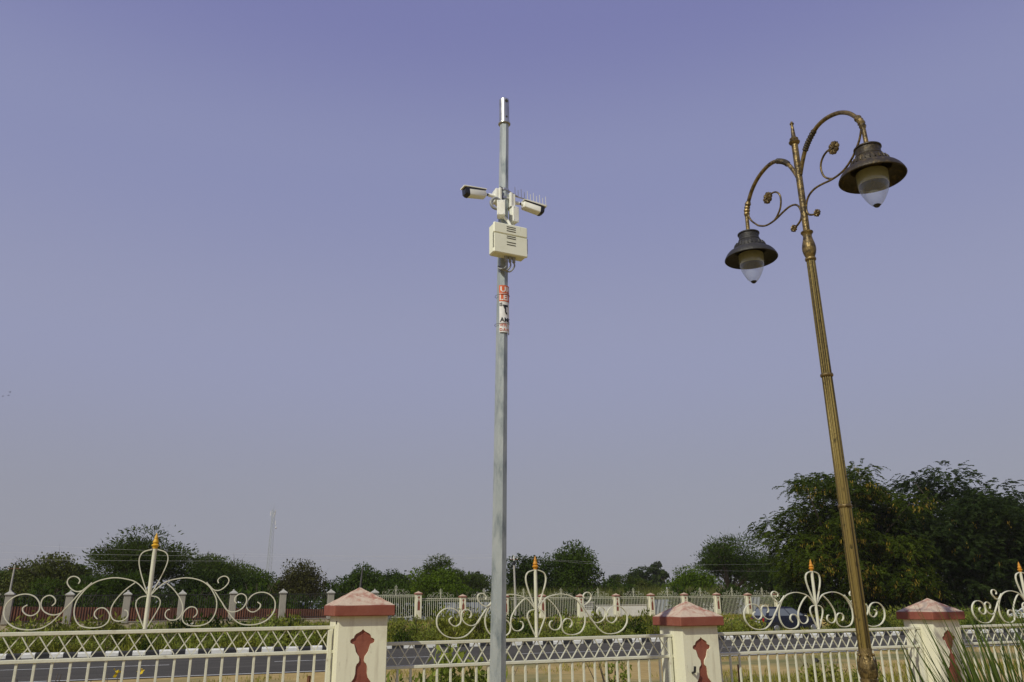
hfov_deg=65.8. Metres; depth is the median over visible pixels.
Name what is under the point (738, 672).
rusty stake
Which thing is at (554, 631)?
shrub
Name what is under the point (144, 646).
shrub
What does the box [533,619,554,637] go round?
shrub
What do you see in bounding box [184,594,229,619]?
railing panel
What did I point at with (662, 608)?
sheet wall
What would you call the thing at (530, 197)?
spikes
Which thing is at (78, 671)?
road
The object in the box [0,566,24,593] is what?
thorn tree
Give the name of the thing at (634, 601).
railing panel
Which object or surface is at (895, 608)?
shrub
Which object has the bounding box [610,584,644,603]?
shrub
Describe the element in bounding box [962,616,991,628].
shrub
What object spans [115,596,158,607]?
shrub
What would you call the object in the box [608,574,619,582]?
leafy tree
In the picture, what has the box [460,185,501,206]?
security camera
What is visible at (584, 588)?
shrub
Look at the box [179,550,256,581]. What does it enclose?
thorn tree
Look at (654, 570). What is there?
leafy tree
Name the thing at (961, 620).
shrub
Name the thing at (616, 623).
shrub
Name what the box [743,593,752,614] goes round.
gate pillar
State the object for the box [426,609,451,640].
shrub
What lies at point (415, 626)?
shrub
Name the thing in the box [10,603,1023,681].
ground
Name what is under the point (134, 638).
shrub
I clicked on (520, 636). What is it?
shrub
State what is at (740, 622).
shrub
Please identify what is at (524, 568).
leafy tree
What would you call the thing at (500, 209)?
cable box
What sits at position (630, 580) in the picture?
leafy tree
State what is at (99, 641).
shrub
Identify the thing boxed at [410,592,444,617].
railing panel
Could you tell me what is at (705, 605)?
shrub
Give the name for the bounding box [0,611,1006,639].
bank grass
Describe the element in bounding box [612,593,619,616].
gate pillar
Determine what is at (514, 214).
cable box
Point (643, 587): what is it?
leafy tree
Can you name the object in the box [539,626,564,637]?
shrub
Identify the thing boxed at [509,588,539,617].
railing panel
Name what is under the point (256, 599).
shrub
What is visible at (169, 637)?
shrub
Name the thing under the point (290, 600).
shrub
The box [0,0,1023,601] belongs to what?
sky
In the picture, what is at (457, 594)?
shrub
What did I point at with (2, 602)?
shrub
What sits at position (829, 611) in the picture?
shrub
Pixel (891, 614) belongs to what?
shrub
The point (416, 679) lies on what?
leafy plant
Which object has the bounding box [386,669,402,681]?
leafy plant
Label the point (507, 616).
shrub
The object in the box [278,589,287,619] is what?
concrete post
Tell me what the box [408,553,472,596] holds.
thorn tree
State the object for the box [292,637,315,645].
shrub
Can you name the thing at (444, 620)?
shrub
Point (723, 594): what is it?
shrub
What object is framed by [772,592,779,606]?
gate pillar
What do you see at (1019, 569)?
fence panel
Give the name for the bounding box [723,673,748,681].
leafy plant
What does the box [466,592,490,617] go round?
railing panel
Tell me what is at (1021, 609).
parked car
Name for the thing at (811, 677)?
leafy plant
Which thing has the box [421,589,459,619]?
railing panel
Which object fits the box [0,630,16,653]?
shrub
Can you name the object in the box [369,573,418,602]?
leafy tree
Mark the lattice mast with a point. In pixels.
(270, 539)
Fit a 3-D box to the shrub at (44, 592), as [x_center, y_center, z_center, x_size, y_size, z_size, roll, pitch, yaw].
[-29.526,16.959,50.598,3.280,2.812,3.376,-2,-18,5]
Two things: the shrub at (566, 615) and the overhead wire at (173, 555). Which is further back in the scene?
the overhead wire at (173, 555)
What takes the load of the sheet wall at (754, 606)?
on the ground at (519, 675)
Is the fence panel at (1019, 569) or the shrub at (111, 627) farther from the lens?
the shrub at (111, 627)
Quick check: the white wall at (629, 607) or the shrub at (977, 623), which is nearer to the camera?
the shrub at (977, 623)
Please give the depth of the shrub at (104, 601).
48.76 m
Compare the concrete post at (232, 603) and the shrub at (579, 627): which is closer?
the shrub at (579, 627)
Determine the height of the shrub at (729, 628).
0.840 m
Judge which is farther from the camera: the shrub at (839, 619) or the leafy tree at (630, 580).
the leafy tree at (630, 580)
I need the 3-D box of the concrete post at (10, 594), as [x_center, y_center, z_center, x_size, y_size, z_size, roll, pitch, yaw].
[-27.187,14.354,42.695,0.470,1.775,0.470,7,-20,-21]
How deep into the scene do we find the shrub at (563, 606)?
58.83 m
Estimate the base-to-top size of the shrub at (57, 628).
1.629 m
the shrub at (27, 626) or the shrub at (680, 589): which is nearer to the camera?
the shrub at (27, 626)
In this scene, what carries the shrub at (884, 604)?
on the ground at (519, 675)
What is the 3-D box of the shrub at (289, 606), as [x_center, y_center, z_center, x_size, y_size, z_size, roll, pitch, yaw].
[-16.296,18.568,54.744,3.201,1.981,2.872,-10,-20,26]
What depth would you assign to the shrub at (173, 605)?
55.13 m
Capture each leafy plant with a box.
[90,668,143,681]
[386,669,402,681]
[394,672,440,681]
[420,638,478,681]
[455,647,517,681]
[586,661,631,681]
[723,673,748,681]
[798,654,853,681]
[845,660,883,681]
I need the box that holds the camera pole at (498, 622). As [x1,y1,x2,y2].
[490,97,509,681]
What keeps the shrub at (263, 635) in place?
on the ground at (519, 675)
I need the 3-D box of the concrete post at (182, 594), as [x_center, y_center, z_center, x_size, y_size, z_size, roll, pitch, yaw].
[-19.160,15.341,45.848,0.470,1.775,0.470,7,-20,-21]
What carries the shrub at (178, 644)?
on the ground at (519, 675)
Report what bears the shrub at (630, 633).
on the ground at (519, 675)
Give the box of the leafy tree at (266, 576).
[238,564,278,601]
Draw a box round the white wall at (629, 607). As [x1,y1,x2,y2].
[595,604,646,616]
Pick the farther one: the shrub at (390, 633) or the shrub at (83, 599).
the shrub at (83, 599)
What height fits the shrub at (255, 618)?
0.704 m
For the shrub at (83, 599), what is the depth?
51.69 m
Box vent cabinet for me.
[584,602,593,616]
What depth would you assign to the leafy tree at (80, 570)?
83.80 m
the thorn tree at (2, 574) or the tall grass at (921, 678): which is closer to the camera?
the tall grass at (921, 678)
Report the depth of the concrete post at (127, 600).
44.67 m
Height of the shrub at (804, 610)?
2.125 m
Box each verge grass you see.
[518,654,1023,681]
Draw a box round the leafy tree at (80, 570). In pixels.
[68,564,95,603]
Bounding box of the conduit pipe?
[502,216,511,224]
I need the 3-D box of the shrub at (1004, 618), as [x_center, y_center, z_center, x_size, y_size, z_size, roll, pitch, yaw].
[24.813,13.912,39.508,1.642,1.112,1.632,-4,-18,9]
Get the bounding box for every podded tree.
[744,458,955,616]
[831,460,1023,614]
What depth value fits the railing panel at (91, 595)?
44.26 m
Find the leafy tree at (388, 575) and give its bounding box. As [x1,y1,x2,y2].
[380,568,412,585]
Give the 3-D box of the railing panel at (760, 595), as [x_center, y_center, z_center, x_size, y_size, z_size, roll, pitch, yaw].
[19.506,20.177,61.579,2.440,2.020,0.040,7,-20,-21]
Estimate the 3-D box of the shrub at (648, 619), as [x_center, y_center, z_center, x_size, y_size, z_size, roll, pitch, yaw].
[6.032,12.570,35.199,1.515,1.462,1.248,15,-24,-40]
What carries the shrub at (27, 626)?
on the ground at (519, 675)
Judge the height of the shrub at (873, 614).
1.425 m
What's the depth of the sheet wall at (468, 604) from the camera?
58.52 m
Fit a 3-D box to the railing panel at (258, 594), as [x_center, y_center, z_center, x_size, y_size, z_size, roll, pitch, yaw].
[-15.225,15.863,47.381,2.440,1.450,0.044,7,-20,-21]
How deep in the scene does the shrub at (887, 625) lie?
36.26 m
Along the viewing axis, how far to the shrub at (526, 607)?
57.07 m
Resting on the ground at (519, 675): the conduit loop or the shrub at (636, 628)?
the shrub at (636, 628)
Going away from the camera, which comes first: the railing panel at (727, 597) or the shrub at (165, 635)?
the shrub at (165, 635)
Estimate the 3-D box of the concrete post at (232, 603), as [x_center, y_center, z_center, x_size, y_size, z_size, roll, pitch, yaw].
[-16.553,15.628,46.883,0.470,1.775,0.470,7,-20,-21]
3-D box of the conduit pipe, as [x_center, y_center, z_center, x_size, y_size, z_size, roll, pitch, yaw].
[-0.038,-0.926,6.114,0.074,0.093,0.025,-1,-18,2]
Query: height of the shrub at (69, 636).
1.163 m
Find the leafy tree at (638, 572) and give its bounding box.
[626,565,652,580]
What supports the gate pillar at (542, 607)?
on the ground at (519, 675)
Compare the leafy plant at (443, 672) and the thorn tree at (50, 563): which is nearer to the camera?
the leafy plant at (443, 672)
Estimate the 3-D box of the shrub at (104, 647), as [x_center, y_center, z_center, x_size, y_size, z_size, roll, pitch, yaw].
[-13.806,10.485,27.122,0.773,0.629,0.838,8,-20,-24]
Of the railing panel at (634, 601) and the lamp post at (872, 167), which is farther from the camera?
the railing panel at (634, 601)
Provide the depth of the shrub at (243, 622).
31.41 m
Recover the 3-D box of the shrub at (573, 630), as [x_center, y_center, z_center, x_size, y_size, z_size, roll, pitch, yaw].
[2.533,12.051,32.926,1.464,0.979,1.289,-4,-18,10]
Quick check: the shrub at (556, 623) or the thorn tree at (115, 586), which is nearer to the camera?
the shrub at (556, 623)
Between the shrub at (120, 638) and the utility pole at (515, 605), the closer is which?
the shrub at (120, 638)
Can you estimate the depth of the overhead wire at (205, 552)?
48.35 m
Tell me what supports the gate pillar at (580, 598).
on the ground at (519, 675)
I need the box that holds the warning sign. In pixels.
[494,285,509,334]
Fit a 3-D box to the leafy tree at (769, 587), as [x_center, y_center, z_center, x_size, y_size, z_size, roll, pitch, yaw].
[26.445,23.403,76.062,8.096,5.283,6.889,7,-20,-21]
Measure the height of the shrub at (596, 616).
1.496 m
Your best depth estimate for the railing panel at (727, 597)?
60.54 m
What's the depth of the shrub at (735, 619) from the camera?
37.58 m
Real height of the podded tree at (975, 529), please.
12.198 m
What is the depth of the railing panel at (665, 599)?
58.42 m
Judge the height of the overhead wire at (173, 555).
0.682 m
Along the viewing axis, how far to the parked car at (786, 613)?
45.94 m
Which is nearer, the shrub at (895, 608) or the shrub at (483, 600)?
the shrub at (895, 608)
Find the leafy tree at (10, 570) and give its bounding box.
[0,566,60,602]
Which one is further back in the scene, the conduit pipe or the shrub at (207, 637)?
the shrub at (207, 637)
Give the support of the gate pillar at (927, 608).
on the ground at (519, 675)
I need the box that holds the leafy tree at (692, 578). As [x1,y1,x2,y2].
[661,564,722,593]
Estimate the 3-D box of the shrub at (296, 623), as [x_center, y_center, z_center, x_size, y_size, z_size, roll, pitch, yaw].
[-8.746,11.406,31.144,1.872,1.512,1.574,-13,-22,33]
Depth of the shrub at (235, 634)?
29.35 m
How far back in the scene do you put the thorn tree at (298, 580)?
73.21 m
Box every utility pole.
[8,565,20,590]
[510,556,517,618]
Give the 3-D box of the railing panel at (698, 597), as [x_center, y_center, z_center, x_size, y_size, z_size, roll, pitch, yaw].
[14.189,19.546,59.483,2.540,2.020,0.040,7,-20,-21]
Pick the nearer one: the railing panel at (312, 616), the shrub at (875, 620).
the shrub at (875, 620)
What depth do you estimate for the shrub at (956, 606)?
42.23 m
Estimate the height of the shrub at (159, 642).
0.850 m
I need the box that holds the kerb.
[0,628,1023,658]
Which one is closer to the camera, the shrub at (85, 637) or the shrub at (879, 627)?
the shrub at (85, 637)
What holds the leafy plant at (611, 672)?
on the ground at (519, 675)
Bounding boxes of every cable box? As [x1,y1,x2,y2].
[497,200,504,218]
[509,206,518,223]
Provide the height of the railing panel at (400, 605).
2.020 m
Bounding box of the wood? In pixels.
[10,569,1003,607]
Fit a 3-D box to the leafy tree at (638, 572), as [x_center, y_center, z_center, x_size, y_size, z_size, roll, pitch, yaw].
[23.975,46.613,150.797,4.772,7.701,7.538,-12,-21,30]
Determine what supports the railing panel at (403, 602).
on the ground at (519, 675)
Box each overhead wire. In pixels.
[8,552,445,555]
[12,544,382,556]
[14,557,512,560]
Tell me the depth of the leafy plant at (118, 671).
8.65 m
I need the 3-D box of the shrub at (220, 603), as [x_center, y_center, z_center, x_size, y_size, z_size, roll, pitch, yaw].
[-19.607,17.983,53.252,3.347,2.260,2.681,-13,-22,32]
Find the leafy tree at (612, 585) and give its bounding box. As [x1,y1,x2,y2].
[589,578,636,593]
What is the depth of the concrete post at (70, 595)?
43.61 m
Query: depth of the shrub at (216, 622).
31.37 m
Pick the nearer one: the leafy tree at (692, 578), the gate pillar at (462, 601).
the gate pillar at (462, 601)
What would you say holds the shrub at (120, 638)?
on the ground at (519, 675)
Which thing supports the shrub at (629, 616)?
on the ground at (519, 675)
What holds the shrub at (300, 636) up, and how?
on the ground at (519, 675)
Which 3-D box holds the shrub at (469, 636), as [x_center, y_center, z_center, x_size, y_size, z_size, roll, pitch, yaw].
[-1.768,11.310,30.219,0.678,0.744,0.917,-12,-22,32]
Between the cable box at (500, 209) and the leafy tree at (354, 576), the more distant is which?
the leafy tree at (354, 576)
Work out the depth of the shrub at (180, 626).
31.47 m
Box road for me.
[0,632,1023,681]
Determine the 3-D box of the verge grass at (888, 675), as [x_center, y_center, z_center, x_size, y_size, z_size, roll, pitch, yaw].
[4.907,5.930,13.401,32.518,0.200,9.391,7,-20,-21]
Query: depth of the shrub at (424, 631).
31.04 m
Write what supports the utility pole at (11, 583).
on the ground at (519, 675)
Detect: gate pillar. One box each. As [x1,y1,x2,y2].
[324,567,394,681]
[414,591,422,618]
[458,594,466,617]
[506,595,508,619]
[538,594,545,618]
[576,594,583,617]
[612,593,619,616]
[646,593,654,615]
[652,601,723,681]
[680,593,687,602]
[712,592,720,614]
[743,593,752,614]
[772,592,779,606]
[896,598,966,681]
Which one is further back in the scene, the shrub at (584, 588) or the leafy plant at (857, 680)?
the shrub at (584, 588)
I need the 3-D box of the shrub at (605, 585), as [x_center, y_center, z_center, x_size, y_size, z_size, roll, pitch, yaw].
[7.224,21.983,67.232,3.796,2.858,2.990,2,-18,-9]
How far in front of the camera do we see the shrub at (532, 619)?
33.29 m
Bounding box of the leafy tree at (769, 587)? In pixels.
[743,561,826,598]
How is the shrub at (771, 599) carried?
on the ground at (519, 675)
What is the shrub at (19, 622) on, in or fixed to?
on the ground at (519, 675)
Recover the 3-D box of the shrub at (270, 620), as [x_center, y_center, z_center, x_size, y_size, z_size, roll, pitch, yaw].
[-9.974,11.424,31.188,2.285,1.551,2.304,-12,-21,31]
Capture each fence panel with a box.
[0,533,333,681]
[385,557,673,681]
[718,560,927,681]
[960,562,1023,681]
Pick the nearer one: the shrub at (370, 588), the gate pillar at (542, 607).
the gate pillar at (542, 607)
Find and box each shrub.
[0,593,27,606]
[0,610,64,651]
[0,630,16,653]
[6,620,66,651]
[6,631,43,652]
[15,584,74,606]
[25,636,54,652]
[39,615,86,651]
[42,630,81,651]
[45,624,82,650]
[59,589,103,606]
[65,641,80,651]
[71,620,106,651]
[74,634,113,651]
[76,610,129,647]
[83,594,120,606]
[98,638,120,650]
[114,617,172,649]
[114,624,162,650]
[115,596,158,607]
[122,623,154,649]
[130,593,168,607]
[137,638,156,649]
[148,634,177,649]
[152,622,187,649]
[156,614,199,647]
[161,598,186,607]
[164,639,192,648]
[175,587,214,607]
[180,622,218,647]
[184,612,233,644]
[184,618,210,644]
[188,637,219,648]
[197,592,237,607]
[213,625,245,647]
[216,619,250,644]
[229,625,254,646]
[232,611,292,647]
[232,632,260,647]
[233,579,287,608]
[244,620,284,646]
[247,616,260,623]
[255,631,286,651]
[267,596,294,608]
[274,611,308,646]
[277,594,299,608]
[287,630,323,645]
[289,593,322,608]
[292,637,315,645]
[302,619,322,645]
[310,620,329,644]
[314,582,353,608]
[354,584,395,602]
[387,614,410,637]
[387,625,405,641]
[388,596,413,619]
[389,628,413,641]
[395,592,423,602]
[401,614,447,640]
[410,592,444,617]
[410,623,433,639]
[411,626,442,640]
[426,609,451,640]
[430,604,479,639]
[440,588,482,607]
[445,617,478,639]
[455,628,477,639]
[457,603,490,637]
[465,588,490,601]
[470,626,490,638]
[478,608,523,636]
[506,618,516,638]
[506,618,539,637]
[509,595,533,617]
[510,629,535,637]
[511,608,548,632]
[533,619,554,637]
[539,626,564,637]
[540,617,567,636]
[545,617,568,635]
[546,593,574,616]
[550,608,595,634]
[555,621,589,636]
[557,586,603,616]
[563,621,594,635]
[571,628,592,636]
[573,586,610,610]
[582,609,610,635]
[585,614,624,635]
[586,625,608,635]
[587,583,619,593]
[596,625,619,635]
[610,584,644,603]
[618,615,652,634]
[619,615,636,632]
[620,627,638,634]
[633,608,654,634]
[645,623,659,633]
[659,583,711,607]
[679,587,713,609]
[707,582,744,612]
[718,618,748,631]
[719,620,739,635]
[726,613,743,625]
[734,617,746,631]
[738,615,768,634]
[761,584,785,606]
[773,586,805,610]
[779,588,813,613]
[814,599,852,628]
[823,612,849,628]
[831,621,850,632]
[847,605,886,626]
[865,597,902,612]
[867,613,889,627]
[870,623,892,631]
[871,608,895,627]
[881,620,895,630]
[884,605,903,621]
[892,602,910,619]
[949,603,991,618]
[957,603,992,620]
[959,616,970,628]
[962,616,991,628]
[979,604,1004,614]
[980,610,1008,628]
[990,608,1023,623]
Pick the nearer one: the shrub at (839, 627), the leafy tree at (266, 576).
the shrub at (839, 627)
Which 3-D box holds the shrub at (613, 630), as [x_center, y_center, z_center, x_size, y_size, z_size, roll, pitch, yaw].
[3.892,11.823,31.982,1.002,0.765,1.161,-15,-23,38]
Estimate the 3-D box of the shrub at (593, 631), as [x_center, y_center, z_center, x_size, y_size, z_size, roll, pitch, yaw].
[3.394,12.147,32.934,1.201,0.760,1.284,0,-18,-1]
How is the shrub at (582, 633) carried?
on the ground at (519, 675)
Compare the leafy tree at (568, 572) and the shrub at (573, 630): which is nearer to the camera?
the shrub at (573, 630)
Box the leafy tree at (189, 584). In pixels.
[156,567,260,607]
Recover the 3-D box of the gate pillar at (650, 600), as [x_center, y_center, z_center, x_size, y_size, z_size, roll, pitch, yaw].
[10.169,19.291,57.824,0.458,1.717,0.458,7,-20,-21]
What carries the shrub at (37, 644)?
on the ground at (519, 675)
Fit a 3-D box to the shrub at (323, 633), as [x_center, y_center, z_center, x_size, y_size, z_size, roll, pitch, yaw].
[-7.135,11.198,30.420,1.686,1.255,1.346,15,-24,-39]
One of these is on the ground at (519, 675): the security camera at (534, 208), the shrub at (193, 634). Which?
the shrub at (193, 634)
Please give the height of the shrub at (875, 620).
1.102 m
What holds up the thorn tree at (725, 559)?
on the ground at (519, 675)
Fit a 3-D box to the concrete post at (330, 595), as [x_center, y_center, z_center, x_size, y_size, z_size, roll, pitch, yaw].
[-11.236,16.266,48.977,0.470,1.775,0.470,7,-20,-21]
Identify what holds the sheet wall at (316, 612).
on the ground at (519, 675)
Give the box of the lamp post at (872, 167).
[725,110,907,681]
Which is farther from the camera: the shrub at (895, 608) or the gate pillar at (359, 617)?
the shrub at (895, 608)
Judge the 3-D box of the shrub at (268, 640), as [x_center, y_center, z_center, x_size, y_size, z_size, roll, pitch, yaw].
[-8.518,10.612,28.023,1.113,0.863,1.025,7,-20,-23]
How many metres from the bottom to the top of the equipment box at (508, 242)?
0.371 m
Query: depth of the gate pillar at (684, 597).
58.90 m
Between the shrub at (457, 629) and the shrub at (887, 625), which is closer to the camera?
the shrub at (457, 629)
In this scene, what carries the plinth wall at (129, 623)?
on the ground at (519, 675)
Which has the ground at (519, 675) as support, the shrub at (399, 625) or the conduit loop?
the shrub at (399, 625)
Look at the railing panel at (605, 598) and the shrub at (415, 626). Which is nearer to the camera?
the shrub at (415, 626)
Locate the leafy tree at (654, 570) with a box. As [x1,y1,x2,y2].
[646,561,669,586]
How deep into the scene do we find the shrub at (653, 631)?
32.52 m
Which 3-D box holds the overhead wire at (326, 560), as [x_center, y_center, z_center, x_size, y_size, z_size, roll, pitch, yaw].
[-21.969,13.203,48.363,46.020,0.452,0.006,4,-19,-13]
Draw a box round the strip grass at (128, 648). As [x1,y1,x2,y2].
[0,621,1021,653]
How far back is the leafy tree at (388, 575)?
89.87 m
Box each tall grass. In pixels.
[861,627,963,681]
[881,598,1023,681]
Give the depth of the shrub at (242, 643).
27.85 m
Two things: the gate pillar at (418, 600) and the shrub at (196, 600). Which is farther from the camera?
the shrub at (196, 600)
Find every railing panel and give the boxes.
[10,595,64,622]
[71,594,123,621]
[129,594,177,620]
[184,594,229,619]
[236,593,279,618]
[286,593,326,617]
[378,587,414,617]
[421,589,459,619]
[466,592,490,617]
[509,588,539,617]
[545,592,577,617]
[584,592,613,616]
[620,591,648,615]
[654,588,681,613]
[688,588,714,611]
[720,588,746,613]
[751,587,775,607]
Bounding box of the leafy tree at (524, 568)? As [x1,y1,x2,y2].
[506,552,559,593]
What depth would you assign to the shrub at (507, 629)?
32.95 m
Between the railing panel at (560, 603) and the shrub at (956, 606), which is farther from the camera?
the railing panel at (560, 603)
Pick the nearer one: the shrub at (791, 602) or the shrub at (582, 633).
the shrub at (582, 633)
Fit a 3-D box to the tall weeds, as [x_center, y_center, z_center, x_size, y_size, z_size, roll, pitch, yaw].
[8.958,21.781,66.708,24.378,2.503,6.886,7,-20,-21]
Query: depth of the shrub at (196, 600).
55.46 m
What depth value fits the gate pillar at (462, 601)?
52.47 m
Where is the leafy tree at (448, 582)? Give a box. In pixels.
[405,565,475,602]
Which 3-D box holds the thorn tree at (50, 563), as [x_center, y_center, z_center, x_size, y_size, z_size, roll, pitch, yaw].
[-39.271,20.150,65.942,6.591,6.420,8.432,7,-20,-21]
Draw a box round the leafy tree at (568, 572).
[538,539,604,595]
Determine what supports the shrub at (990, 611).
on the ground at (519, 675)
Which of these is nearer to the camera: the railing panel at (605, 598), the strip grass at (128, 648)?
the strip grass at (128, 648)
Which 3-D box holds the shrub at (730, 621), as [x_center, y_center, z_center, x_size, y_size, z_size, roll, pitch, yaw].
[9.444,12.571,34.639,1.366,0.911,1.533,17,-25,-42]
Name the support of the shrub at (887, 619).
on the ground at (519, 675)
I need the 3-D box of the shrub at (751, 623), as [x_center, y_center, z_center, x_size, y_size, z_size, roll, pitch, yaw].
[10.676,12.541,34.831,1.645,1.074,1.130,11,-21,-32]
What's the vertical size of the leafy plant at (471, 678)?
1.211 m
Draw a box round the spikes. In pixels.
[509,191,546,205]
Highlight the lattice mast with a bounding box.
[266,509,276,571]
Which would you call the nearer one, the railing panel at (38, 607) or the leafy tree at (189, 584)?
the railing panel at (38, 607)
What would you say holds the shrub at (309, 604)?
on the ground at (519, 675)
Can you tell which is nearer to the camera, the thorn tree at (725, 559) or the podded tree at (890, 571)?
the podded tree at (890, 571)
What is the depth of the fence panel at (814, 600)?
7.66 m
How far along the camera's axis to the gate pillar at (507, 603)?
53.56 m
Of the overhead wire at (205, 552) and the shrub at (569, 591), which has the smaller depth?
the overhead wire at (205, 552)
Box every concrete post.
[0,590,15,624]
[62,590,74,623]
[121,590,132,622]
[176,590,186,621]
[228,589,237,620]
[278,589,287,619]
[326,589,335,618]
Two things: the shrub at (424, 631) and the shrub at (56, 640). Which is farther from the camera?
the shrub at (424, 631)
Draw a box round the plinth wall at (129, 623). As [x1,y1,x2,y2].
[0,618,387,631]
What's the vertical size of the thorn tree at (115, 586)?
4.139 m
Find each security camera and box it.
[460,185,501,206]
[508,192,546,215]
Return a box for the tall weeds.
[488,585,745,615]
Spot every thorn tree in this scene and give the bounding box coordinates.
[0,549,83,606]
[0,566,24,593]
[20,566,158,606]
[73,523,213,607]
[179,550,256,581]
[267,558,330,600]
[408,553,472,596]
[690,526,779,589]
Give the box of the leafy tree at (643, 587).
[617,580,661,594]
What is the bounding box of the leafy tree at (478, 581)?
[452,568,491,594]
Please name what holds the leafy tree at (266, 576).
on the ground at (519, 675)
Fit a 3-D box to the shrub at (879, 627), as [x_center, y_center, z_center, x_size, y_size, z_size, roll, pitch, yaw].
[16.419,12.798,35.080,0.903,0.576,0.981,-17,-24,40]
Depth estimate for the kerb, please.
27.93 m
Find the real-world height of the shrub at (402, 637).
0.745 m
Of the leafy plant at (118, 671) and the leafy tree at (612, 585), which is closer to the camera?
the leafy plant at (118, 671)
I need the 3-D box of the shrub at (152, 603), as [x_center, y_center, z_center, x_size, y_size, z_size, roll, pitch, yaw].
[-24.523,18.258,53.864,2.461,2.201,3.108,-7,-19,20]
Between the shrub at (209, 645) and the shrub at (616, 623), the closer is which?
the shrub at (209, 645)
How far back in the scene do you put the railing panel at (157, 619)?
45.26 m
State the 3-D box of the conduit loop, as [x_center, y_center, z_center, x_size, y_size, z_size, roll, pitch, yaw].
[-0.128,-1.069,6.143,0.096,0.127,0.043,10,-21,-29]
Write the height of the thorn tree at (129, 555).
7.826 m
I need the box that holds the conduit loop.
[489,197,500,209]
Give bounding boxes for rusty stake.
[737,664,739,681]
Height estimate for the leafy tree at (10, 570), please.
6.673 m
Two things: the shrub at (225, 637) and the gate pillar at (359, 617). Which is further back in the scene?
the shrub at (225, 637)
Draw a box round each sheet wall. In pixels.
[0,606,324,622]
[388,602,490,619]
[654,599,676,614]
[721,597,759,613]
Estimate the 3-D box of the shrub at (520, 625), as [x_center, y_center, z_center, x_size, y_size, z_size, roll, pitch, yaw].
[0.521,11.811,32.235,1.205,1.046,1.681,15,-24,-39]
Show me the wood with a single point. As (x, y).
(663, 572)
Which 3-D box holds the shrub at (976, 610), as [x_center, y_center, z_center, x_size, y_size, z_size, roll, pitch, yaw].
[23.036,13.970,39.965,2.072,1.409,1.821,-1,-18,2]
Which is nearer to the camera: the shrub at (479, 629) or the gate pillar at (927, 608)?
the gate pillar at (927, 608)
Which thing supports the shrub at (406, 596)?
on the ground at (519, 675)
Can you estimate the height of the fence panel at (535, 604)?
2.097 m
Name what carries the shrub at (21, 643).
on the ground at (519, 675)
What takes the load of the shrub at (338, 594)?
on the ground at (519, 675)
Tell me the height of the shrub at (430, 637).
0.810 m
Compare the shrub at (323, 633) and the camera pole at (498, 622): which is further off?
the shrub at (323, 633)
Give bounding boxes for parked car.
[750,607,821,632]
[1007,606,1023,617]
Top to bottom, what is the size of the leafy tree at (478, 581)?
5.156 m
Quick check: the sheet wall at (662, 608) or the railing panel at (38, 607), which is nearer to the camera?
the railing panel at (38, 607)
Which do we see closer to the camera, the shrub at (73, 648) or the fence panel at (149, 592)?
the fence panel at (149, 592)
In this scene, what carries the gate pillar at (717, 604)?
on the ground at (519, 675)
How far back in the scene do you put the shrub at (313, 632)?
30.99 m
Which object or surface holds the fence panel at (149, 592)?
on the ground at (519, 675)
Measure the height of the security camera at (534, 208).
0.124 m
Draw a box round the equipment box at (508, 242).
[489,221,527,272]
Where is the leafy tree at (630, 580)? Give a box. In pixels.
[613,574,663,591]
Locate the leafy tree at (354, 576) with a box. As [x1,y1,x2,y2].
[320,561,394,594]
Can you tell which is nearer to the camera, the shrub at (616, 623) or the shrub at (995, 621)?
the shrub at (616, 623)
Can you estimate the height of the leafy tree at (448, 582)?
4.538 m
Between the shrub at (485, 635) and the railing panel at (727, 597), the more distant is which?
the railing panel at (727, 597)
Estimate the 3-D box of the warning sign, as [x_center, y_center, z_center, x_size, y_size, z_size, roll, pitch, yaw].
[-0.074,-0.228,5.968,0.118,0.374,0.116,7,-20,-21]

